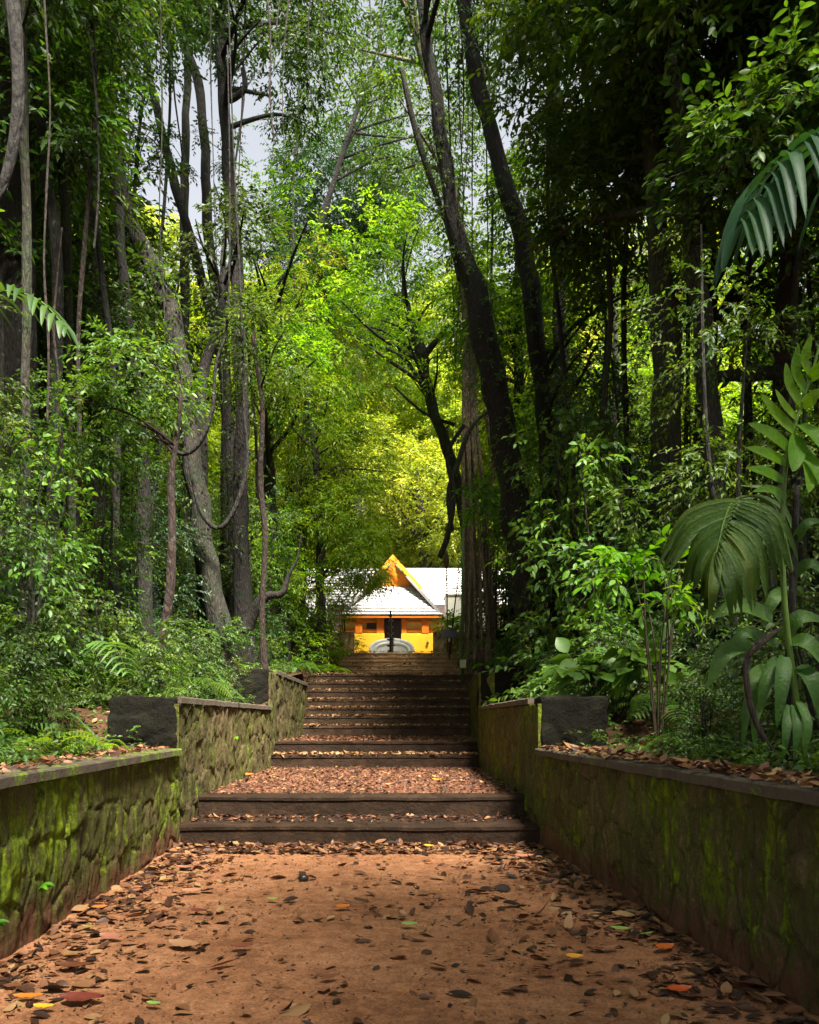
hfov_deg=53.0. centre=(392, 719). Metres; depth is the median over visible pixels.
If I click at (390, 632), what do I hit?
oil lamp
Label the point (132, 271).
canopy tree
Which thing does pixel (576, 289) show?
tall tree
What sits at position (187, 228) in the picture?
forest tree
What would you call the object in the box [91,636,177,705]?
shrub
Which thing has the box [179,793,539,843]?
stone staircase
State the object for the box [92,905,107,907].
fallen leaf
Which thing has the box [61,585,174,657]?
shrub
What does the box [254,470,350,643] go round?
sapling
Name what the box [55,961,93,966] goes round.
fallen leaf
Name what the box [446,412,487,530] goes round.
liana
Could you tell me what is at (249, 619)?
crooked branch
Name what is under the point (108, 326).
slim tree
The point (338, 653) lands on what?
leafy bush
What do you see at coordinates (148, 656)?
shrub
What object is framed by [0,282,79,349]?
palm frond
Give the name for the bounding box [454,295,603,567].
tall tree
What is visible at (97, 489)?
forest tree
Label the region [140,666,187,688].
shrub
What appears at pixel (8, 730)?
fern
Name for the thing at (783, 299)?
forest tree
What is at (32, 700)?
shrub
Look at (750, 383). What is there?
slim tree
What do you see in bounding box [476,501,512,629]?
sapling
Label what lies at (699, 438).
sapling
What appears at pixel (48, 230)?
slim tree
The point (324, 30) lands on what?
hanging vine
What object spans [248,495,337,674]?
sapling
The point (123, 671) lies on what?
palm seedling
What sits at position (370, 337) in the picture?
tall tree
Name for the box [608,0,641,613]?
slim tree
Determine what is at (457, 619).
leafy bush
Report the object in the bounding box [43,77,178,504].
canopy tree
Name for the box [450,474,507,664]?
sapling
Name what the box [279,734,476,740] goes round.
leaf litter
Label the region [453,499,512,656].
sapling
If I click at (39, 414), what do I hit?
slim tree
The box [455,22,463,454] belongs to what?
hanging vine
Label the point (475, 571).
banyan tree
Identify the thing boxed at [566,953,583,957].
fallen leaf
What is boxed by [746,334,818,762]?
bright ginger plant
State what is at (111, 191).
slim tree
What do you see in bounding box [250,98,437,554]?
forest tree
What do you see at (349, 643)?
rubble wall
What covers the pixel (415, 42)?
hanging vine
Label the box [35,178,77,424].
tall tree
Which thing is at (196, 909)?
fallen leaf
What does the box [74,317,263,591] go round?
canopy tree
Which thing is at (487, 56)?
hanging vine
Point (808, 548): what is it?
sapling
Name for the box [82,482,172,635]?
sapling
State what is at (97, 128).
hanging vine
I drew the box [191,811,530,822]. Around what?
leaf litter
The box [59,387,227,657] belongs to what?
sapling
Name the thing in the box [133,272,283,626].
tall tree
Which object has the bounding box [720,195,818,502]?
tall tree
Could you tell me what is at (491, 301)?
slim tree
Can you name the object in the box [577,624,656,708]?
shrub
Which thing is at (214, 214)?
hanging vine
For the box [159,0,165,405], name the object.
hanging vine
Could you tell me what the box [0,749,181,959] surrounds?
stone wall
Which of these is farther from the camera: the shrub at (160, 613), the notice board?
the notice board
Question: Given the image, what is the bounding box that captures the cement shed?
[443,594,484,630]
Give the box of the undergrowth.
[0,645,818,774]
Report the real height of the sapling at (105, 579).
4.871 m
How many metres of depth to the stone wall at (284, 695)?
17.35 m
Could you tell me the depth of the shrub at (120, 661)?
12.78 m
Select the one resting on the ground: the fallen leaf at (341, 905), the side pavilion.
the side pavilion
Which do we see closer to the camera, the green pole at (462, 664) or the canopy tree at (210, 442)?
the green pole at (462, 664)
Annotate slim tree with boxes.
[0,24,45,665]
[34,127,64,606]
[34,136,81,605]
[35,0,146,685]
[44,0,165,677]
[80,29,154,640]
[118,0,202,632]
[124,0,196,593]
[146,1,217,563]
[191,2,258,648]
[254,0,316,654]
[444,0,532,656]
[504,0,583,684]
[517,0,613,646]
[525,3,609,577]
[604,0,689,560]
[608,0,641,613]
[683,25,749,621]
[688,0,810,663]
[745,18,760,657]
[803,231,818,667]
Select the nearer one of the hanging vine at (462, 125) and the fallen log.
the fallen log
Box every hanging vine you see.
[43,0,50,424]
[52,227,67,530]
[70,100,79,216]
[85,1,99,250]
[122,30,129,319]
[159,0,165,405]
[210,0,227,543]
[231,0,246,522]
[266,0,273,227]
[268,0,279,142]
[278,0,289,189]
[307,0,313,116]
[322,0,325,74]
[366,0,372,151]
[378,0,382,83]
[409,6,415,83]
[419,62,423,111]
[431,0,437,189]
[445,0,453,317]
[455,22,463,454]
[457,27,464,321]
[462,65,471,480]
[470,0,472,254]
[479,1,489,136]
[480,0,487,417]
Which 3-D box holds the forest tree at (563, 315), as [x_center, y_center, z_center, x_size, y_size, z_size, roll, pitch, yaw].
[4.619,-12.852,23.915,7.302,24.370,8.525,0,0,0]
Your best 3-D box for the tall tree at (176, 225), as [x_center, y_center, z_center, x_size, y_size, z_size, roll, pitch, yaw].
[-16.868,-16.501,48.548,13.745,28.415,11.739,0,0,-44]
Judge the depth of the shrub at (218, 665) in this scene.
13.08 m
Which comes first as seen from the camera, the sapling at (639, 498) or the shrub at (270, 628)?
the sapling at (639, 498)
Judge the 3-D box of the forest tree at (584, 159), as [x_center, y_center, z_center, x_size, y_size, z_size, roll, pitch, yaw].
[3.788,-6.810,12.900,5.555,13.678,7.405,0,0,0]
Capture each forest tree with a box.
[0,0,166,701]
[6,0,158,671]
[35,0,238,678]
[36,151,187,643]
[51,0,183,680]
[61,0,207,672]
[117,3,234,624]
[150,0,266,607]
[155,0,377,667]
[156,176,306,661]
[172,0,230,635]
[204,144,364,660]
[229,0,503,609]
[244,236,411,631]
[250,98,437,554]
[273,168,484,614]
[308,424,496,567]
[371,0,560,676]
[409,0,650,635]
[423,131,614,643]
[447,0,638,598]
[466,0,791,700]
[520,0,818,689]
[705,1,818,650]
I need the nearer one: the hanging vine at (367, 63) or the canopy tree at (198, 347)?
the hanging vine at (367, 63)
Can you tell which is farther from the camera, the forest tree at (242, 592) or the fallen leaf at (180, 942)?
the forest tree at (242, 592)
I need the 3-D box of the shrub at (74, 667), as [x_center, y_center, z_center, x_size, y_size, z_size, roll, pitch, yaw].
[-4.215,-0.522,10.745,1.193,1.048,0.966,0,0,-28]
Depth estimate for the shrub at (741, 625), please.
10.09 m
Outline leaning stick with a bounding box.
[450,570,459,653]
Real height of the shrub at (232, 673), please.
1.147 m
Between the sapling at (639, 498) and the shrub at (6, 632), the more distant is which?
the sapling at (639, 498)
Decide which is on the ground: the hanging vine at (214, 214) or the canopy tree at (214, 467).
the canopy tree at (214, 467)
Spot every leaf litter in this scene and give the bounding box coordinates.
[0,652,818,773]
[0,742,173,773]
[0,835,818,1023]
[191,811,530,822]
[272,671,477,756]
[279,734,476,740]
[340,651,464,674]
[539,741,818,786]
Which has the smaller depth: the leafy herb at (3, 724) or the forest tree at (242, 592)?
the leafy herb at (3, 724)
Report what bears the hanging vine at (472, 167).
hanging from the forest tree at (485, 345)
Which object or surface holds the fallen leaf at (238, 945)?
on the path at (392, 988)
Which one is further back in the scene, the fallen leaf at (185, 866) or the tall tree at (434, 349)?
the tall tree at (434, 349)
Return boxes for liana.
[0,0,24,203]
[149,45,230,455]
[178,0,248,530]
[399,66,459,281]
[437,424,465,557]
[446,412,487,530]
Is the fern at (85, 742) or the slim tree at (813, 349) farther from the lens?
the slim tree at (813, 349)
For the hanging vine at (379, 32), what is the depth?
19.99 m
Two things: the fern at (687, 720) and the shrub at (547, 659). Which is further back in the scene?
the shrub at (547, 659)
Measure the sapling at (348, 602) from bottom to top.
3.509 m
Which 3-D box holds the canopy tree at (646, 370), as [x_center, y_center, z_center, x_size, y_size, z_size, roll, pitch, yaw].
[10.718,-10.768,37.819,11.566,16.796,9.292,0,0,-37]
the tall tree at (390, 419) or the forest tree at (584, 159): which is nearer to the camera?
the forest tree at (584, 159)
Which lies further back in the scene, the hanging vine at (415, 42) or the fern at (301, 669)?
the fern at (301, 669)
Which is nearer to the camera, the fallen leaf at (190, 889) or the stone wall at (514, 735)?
the fallen leaf at (190, 889)
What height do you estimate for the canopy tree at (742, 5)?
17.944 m
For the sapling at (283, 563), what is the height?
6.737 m
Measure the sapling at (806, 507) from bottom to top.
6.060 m
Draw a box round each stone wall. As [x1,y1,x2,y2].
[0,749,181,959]
[107,695,271,824]
[232,668,307,754]
[469,665,523,754]
[478,694,607,825]
[535,748,818,1015]
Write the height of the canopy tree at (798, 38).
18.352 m
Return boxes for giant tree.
[0,16,38,660]
[32,144,44,599]
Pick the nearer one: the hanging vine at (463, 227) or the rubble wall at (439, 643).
the hanging vine at (463, 227)
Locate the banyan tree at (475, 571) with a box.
[302,0,496,674]
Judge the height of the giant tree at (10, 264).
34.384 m
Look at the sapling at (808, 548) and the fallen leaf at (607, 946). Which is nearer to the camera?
the fallen leaf at (607, 946)
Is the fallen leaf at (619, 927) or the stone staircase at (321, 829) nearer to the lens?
the fallen leaf at (619, 927)
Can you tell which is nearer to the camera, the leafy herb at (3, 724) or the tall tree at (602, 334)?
the leafy herb at (3, 724)
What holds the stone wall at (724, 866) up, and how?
on the path at (392, 988)
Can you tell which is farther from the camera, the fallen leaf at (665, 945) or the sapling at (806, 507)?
the sapling at (806, 507)
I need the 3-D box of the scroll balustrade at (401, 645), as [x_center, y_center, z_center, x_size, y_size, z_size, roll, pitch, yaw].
[0.501,-3.031,36.135,0.946,1.061,0.300,0,0,0]
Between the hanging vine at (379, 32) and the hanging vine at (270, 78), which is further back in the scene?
the hanging vine at (379, 32)
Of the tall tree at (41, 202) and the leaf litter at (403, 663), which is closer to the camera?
the tall tree at (41, 202)
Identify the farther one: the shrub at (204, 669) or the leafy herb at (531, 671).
the leafy herb at (531, 671)
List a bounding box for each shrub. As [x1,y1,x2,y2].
[0,569,90,697]
[0,591,97,694]
[0,635,73,703]
[0,660,55,743]
[0,663,37,761]
[0,672,89,760]
[23,643,117,709]
[33,581,205,707]
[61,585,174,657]
[81,643,174,704]
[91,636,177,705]
[105,630,202,698]
[106,627,224,696]
[107,629,179,689]
[112,656,169,691]
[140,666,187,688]
[163,620,247,712]
[163,665,194,685]
[169,653,199,696]
[170,650,234,700]
[175,624,200,662]
[184,613,262,677]
[209,657,255,703]
[232,620,274,664]
[246,634,290,672]
[255,608,298,672]
[489,632,516,665]
[509,615,567,675]
[516,642,574,697]
[529,593,644,697]
[568,647,642,715]
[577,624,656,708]
[594,592,722,700]
[633,595,762,707]
[651,646,773,753]
[654,659,750,760]
[664,633,733,710]
[682,628,807,767]
[686,581,818,774]
[702,618,778,708]
[717,651,818,769]
[727,649,814,752]
[767,627,817,735]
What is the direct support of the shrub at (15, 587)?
on the ground
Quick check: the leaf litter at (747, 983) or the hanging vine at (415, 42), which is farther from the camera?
the hanging vine at (415, 42)
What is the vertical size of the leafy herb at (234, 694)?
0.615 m
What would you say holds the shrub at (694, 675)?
on the ground
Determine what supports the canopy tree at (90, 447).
on the ground
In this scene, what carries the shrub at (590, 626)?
on the ground
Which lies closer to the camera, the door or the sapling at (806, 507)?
the sapling at (806, 507)
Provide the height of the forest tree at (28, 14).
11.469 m
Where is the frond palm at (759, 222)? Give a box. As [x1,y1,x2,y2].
[712,127,818,289]
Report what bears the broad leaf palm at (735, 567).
on the ground
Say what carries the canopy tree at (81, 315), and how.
on the ground
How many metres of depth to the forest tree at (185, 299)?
25.89 m
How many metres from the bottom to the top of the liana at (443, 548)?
3.937 m
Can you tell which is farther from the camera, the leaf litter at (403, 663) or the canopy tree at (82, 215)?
the leaf litter at (403, 663)
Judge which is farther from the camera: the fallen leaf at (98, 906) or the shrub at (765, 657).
the shrub at (765, 657)
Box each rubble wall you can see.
[283,632,354,653]
[433,631,514,652]
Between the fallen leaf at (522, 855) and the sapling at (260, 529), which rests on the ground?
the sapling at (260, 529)
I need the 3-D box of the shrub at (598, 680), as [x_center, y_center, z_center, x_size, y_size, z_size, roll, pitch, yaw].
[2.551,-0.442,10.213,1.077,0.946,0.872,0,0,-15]
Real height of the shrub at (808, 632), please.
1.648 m
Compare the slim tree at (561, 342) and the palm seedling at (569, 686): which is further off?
the slim tree at (561, 342)
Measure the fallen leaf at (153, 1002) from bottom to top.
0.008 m
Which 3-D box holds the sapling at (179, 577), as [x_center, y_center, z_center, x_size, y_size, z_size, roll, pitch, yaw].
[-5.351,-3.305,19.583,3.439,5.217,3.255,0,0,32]
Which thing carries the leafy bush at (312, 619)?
on the ground
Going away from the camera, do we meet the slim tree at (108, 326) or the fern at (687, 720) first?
the fern at (687, 720)
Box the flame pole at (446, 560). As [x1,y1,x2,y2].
[443,551,448,650]
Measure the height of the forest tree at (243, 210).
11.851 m
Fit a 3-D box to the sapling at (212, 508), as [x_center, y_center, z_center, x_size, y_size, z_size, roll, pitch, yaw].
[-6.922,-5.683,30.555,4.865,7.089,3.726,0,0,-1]
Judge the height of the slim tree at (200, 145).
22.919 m
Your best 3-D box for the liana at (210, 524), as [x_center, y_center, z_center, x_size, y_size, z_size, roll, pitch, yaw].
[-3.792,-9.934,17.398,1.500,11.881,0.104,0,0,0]
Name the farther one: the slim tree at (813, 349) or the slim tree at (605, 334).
the slim tree at (605, 334)
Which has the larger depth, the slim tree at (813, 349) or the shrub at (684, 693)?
the slim tree at (813, 349)
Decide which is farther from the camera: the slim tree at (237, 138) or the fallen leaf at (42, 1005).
the slim tree at (237, 138)
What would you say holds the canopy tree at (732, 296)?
on the ground
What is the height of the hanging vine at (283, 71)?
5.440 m
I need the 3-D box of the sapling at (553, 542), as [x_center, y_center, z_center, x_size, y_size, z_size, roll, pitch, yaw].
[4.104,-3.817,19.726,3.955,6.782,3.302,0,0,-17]
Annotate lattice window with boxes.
[367,623,376,628]
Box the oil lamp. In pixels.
[386,610,394,652]
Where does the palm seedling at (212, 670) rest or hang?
on the ground
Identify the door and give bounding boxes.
[384,618,400,649]
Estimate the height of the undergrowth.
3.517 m
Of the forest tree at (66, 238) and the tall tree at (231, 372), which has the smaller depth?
the forest tree at (66, 238)
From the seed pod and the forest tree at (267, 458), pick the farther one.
the forest tree at (267, 458)
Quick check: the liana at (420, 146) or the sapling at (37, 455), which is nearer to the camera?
the sapling at (37, 455)
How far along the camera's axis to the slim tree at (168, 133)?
21.97 m
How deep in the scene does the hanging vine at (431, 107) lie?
19.99 m
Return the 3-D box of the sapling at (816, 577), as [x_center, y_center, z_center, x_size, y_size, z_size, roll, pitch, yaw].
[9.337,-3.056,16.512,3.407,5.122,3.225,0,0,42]
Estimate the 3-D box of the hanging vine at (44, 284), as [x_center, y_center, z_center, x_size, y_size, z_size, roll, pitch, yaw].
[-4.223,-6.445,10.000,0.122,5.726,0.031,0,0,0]
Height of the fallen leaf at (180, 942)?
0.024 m
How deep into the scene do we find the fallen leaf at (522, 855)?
8.21 m
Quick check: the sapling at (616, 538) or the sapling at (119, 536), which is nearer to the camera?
the sapling at (616, 538)
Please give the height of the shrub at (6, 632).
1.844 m
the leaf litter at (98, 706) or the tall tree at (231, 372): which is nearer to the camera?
the leaf litter at (98, 706)
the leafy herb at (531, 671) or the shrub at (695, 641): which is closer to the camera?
the shrub at (695, 641)
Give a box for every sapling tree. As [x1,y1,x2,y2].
[20,314,222,692]
[196,273,322,668]
[248,349,408,672]
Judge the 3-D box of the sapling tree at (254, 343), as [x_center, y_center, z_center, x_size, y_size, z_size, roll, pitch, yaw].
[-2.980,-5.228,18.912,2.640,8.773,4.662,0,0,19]
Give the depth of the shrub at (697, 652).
10.40 m
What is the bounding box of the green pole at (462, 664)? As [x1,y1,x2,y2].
[460,523,465,682]
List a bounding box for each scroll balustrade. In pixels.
[368,638,388,652]
[393,638,414,652]
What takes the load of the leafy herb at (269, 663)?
on the ground
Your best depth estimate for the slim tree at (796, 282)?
11.96 m
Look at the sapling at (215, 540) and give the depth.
32.21 m
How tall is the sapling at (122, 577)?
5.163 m
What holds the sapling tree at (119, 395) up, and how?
on the ground
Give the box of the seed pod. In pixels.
[298,874,308,881]
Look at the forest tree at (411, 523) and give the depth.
48.12 m
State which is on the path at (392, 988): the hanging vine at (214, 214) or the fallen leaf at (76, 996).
the fallen leaf at (76, 996)
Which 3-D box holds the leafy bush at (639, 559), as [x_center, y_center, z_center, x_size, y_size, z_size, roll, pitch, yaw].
[2.719,-0.875,9.055,1.568,2.709,1.374,0,0,21]
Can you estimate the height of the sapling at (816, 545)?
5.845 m
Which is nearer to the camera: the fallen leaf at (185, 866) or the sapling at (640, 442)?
the fallen leaf at (185, 866)
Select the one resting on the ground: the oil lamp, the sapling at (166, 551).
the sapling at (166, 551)
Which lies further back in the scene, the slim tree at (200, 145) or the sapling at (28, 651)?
the slim tree at (200, 145)
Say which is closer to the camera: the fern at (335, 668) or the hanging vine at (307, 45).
the hanging vine at (307, 45)
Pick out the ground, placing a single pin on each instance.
(637, 724)
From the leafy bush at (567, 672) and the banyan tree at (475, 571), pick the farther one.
the banyan tree at (475, 571)
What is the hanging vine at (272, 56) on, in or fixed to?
hanging from the forest tree at (242, 592)
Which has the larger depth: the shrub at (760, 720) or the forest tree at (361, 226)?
the forest tree at (361, 226)
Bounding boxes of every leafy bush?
[282,602,330,646]
[325,636,350,672]
[429,608,464,631]
[477,567,514,659]
[540,622,704,717]
[562,524,702,752]
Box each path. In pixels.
[0,843,818,1023]
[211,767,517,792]
[302,736,473,740]
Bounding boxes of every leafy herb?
[0,714,92,758]
[0,716,43,761]
[4,688,73,721]
[201,684,247,701]
[245,660,280,669]
[504,656,554,680]
[594,683,655,707]
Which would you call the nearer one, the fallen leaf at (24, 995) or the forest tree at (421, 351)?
the fallen leaf at (24, 995)
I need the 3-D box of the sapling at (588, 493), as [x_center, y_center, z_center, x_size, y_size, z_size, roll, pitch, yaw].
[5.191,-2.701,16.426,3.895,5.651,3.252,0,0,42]
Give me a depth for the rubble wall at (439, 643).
30.10 m
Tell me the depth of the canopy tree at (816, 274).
20.07 m
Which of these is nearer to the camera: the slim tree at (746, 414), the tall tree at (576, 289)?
the slim tree at (746, 414)
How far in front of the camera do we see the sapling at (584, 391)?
14.93 m
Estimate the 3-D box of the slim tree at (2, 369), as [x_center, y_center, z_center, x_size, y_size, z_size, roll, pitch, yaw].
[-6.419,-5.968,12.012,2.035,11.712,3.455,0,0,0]
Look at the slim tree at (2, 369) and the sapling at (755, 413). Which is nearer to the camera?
the slim tree at (2, 369)
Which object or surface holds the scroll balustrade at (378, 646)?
on the forecourt path
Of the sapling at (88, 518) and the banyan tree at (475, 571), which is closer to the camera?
the sapling at (88, 518)
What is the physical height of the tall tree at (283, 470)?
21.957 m
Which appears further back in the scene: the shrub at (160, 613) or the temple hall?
the temple hall
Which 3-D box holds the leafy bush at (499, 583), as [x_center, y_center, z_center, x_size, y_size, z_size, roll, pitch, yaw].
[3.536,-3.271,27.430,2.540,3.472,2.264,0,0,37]
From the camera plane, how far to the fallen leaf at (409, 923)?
5.50 m
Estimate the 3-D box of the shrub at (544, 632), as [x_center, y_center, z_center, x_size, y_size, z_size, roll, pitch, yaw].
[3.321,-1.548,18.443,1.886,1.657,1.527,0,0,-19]
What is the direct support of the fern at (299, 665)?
on the ground
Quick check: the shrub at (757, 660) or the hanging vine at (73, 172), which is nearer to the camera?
the shrub at (757, 660)
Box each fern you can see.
[0,728,104,759]
[0,919,8,926]
[38,882,54,890]
[57,737,129,753]
[165,677,242,697]
[272,660,320,672]
[291,663,316,673]
[315,664,351,673]
[607,681,720,721]
[644,718,776,756]
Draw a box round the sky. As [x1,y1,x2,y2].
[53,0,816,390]
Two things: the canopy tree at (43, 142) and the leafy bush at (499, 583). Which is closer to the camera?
the canopy tree at (43, 142)
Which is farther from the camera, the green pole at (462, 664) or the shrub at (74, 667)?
the green pole at (462, 664)
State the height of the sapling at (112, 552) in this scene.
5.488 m
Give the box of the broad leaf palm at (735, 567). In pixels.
[659,485,818,760]
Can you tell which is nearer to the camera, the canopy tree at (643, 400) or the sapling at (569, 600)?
the sapling at (569, 600)
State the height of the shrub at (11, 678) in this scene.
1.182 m
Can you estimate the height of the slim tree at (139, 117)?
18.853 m
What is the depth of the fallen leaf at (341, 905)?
6.02 m
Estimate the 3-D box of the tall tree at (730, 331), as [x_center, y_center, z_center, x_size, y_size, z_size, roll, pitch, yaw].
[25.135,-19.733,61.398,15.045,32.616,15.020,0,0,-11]
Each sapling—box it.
[0,294,62,566]
[0,355,175,706]
[0,382,105,754]
[0,427,120,708]
[33,426,135,667]
[33,453,133,687]
[35,408,45,524]
[40,418,216,680]
[44,517,135,617]
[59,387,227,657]
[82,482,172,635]
[84,509,160,632]
[120,458,221,659]
[135,506,218,625]
[151,500,216,634]
[157,550,198,658]
[158,478,261,620]
[158,495,260,622]
[192,451,309,661]
[194,502,279,594]
[212,484,308,648]
[213,506,297,641]
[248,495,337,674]
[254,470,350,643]
[325,570,370,652]
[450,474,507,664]
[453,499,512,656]
[453,528,514,646]
[464,488,542,654]
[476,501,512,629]
[482,388,655,706]
[487,417,624,664]
[504,491,589,638]
[512,300,713,655]
[521,431,700,702]
[553,437,714,652]
[555,384,693,648]
[562,513,592,645]
[588,201,818,705]
[591,472,684,639]
[603,367,802,682]
[624,458,765,665]
[727,388,818,623]
[741,421,818,650]
[757,465,818,601]
[796,499,818,627]
[796,514,818,663]
[804,480,818,633]
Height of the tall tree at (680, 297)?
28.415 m
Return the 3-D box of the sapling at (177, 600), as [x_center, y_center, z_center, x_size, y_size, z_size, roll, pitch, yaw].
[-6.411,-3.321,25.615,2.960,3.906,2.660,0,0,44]
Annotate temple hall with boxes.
[307,568,512,633]
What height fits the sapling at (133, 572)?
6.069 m
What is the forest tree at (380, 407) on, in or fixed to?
on the ground
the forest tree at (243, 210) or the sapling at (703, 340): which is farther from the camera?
the forest tree at (243, 210)
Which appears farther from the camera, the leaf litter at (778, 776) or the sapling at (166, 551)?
the sapling at (166, 551)
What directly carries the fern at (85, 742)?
on the ground
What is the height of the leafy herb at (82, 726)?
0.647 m
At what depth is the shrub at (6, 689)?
10.23 m
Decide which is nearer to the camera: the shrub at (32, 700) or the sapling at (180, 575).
the shrub at (32, 700)
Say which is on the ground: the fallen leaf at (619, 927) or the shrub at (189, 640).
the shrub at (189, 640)
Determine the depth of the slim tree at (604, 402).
14.95 m
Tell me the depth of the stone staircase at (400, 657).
28.57 m
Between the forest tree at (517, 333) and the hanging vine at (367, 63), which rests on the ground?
the forest tree at (517, 333)
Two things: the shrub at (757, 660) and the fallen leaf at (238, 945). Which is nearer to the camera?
the fallen leaf at (238, 945)
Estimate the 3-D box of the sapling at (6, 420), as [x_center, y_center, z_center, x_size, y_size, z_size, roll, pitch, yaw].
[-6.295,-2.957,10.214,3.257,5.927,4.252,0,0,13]
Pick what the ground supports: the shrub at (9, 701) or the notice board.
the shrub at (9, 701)
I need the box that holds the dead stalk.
[743,626,782,759]
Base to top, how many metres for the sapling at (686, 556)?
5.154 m
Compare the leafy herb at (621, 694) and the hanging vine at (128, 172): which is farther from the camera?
the hanging vine at (128, 172)
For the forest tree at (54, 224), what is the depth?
12.94 m
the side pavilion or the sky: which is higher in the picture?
the sky
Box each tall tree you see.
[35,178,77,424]
[47,191,192,593]
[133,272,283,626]
[172,272,275,510]
[246,264,371,522]
[274,343,386,564]
[307,279,419,567]
[319,371,434,567]
[367,261,501,567]
[387,352,488,567]
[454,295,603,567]
[477,252,619,392]
[572,284,651,509]
[594,199,771,501]
[671,233,803,496]
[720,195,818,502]
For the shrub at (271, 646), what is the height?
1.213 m
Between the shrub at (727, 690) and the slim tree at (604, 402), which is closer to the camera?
the shrub at (727, 690)
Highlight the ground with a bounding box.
[0,591,816,763]
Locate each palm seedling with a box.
[0,641,161,707]
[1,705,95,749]
[99,661,228,696]
[535,680,642,696]
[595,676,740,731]
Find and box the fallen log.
[717,365,784,382]
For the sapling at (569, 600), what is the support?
on the ground
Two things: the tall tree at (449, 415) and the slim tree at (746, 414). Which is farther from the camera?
the tall tree at (449, 415)
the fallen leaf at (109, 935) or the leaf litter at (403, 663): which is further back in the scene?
the leaf litter at (403, 663)
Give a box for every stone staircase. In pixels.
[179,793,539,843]
[271,740,478,767]
[303,674,473,736]
[337,652,464,674]
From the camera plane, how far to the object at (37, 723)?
8.70 m
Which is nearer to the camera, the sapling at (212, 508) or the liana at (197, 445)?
the liana at (197, 445)
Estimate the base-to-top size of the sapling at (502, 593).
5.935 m
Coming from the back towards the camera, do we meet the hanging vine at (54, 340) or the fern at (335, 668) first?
the fern at (335, 668)
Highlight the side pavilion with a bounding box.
[265,596,333,631]
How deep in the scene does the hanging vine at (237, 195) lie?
20.99 m
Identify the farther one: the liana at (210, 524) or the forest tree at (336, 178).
the forest tree at (336, 178)
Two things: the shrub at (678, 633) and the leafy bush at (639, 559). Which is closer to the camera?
the leafy bush at (639, 559)
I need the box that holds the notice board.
[442,629,456,658]
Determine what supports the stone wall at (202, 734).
on the ground
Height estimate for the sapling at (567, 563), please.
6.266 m
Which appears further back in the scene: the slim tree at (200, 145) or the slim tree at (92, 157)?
the slim tree at (200, 145)
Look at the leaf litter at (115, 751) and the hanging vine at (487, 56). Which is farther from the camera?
the hanging vine at (487, 56)
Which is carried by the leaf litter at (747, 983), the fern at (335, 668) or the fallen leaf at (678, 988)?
the fallen leaf at (678, 988)
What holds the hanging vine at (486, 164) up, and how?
hanging from the forest tree at (542, 358)
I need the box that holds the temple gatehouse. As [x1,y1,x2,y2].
[339,555,442,652]
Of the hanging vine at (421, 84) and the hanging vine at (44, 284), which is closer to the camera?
the hanging vine at (44, 284)
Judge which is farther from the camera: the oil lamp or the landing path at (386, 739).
the oil lamp
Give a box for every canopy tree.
[0,2,159,336]
[34,69,193,382]
[34,102,196,484]
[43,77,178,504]
[43,147,160,421]
[48,327,147,609]
[50,174,259,602]
[66,287,298,617]
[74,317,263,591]
[133,371,295,548]
[489,0,818,641]
[509,196,736,544]
[531,330,692,507]
[570,314,755,528]
[667,0,818,226]
[691,0,818,261]
[746,226,818,392]
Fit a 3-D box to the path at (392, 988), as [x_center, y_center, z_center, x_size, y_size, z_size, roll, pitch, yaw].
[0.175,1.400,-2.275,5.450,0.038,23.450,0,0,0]
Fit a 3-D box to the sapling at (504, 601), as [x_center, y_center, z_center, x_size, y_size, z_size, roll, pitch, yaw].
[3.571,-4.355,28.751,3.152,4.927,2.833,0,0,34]
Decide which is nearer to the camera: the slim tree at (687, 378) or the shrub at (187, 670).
the shrub at (187, 670)
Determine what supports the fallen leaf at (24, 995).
on the leaf litter at (747, 983)
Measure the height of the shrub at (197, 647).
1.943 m
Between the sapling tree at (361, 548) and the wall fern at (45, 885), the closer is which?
the wall fern at (45, 885)
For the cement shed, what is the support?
on the ground
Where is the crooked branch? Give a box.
[237,531,301,635]
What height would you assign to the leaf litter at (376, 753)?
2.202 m
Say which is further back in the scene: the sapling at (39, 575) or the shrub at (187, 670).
the shrub at (187, 670)
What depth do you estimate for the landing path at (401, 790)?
12.21 m
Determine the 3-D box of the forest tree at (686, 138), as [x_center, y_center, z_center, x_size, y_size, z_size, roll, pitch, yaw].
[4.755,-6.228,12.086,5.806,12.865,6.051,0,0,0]
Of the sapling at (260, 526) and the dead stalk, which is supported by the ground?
the sapling at (260, 526)
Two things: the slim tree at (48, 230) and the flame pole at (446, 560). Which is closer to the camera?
the slim tree at (48, 230)
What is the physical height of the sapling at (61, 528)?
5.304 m
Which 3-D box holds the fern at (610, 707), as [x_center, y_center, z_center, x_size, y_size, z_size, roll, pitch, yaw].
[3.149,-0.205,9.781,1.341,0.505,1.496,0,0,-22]
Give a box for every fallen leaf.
[12,993,44,997]
[33,1003,54,1007]
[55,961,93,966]
[59,991,103,1000]
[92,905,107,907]
[99,932,121,938]
[146,1000,160,1004]
[169,939,199,946]
[176,865,195,867]
[181,888,201,891]
[189,908,206,910]
[231,943,252,947]
[335,904,349,907]
[401,921,417,924]
[514,853,533,856]
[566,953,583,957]
[595,944,617,947]
[610,925,630,929]
[656,943,673,948]
[666,984,692,991]
[753,992,782,995]

